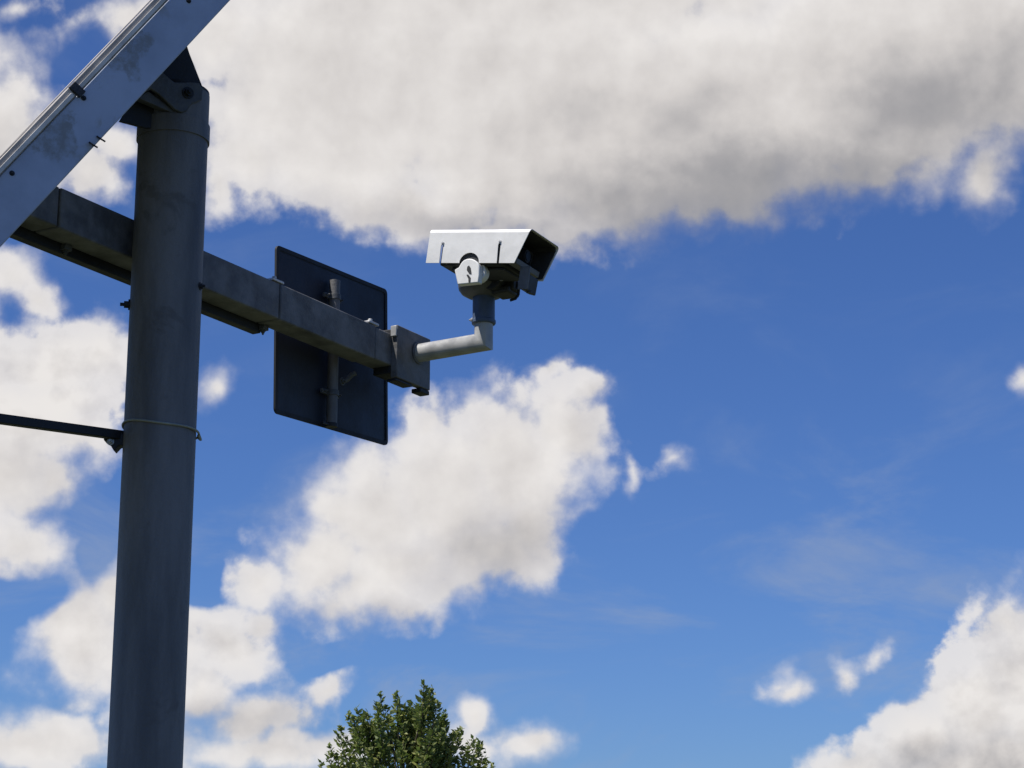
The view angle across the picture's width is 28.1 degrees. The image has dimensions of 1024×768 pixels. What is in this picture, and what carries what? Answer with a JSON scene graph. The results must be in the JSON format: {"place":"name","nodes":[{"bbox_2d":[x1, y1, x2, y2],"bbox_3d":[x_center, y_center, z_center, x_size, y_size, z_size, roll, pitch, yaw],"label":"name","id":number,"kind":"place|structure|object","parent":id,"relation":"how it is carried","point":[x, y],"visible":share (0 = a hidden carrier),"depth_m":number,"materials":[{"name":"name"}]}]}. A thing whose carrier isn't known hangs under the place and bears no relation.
{"place":"outdoors","nodes":[
{"label":"outdoors","id":0,"kind":"place"},
{"bbox_2d":[0,0,1023,767],"label":"sky","id":1,"kind":"structure","parent":0,"point":[739,481],"materials":[{"name":"blue"}]},
{"label":"ground","id":2,"kind":"structure","parent":0,"visible":0},
{"bbox_2d":[107,47,209,767],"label":"steel pole","id":3,"kind":"object","parent":2,"relation":"on","point":[166,114],"visible":0.93,"depth_m":7.12,"materials":[{"name":"metal"}]},
{"bbox_2d":[0,413,122,452],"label":"brace bar","id":4,"kind":"object","parent":3,"relation":"attached to","point":[113,438],"visible":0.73,"depth_m":7.04,"materials":[{"name":"metal"}]},
{"bbox_2d":[0,0,229,246],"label":"solar panel","id":5,"kind":"object","parent":3,"relation":"attached to","point":[59,137],"visible":1,"depth_m":6.76,"materials":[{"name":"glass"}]},
{"bbox_2d":[9,187,429,396],"bbox_3d":[-1.092,-0.346,8.057,0.177,0.258,2.586,-9,-17,30],"label":"mounting arm","id":6,"kind":"object","parent":3,"relation":"attached to","point":[74,228],"visible":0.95,"depth_m":8.05},
{"bbox_2d":[273,246,387,444],"bbox_3d":[-0.735,-0.160,8.856,0.104,0.751,0.870,-8,-17,29],"label":"traffic sign","id":7,"kind":"object","parent":6,"relation":"attached to","point":[313,385],"visible":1,"depth_m":8.81,"materials":[{"name":"metal"}]},
{"bbox_2d":[412,229,558,363],"bbox_3d":[-0.151,-0.392,8.809,0.711,0.491,0.425,-7,-16,25],"label":"security camera","id":8,"kind":"object","parent":6,"relation":"attached to","point":[488,267],"visible":1,"depth_m":8.71,"materials":[{"name":"metal"}]},
{"bbox_2d":[318,679,495,767],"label":"tree","id":9,"kind":"object","parent":2,"relation":"on","point":[414,746],"visible":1,"depth_m":59.54,"materials":[{"name":"green plant"}]}
]}

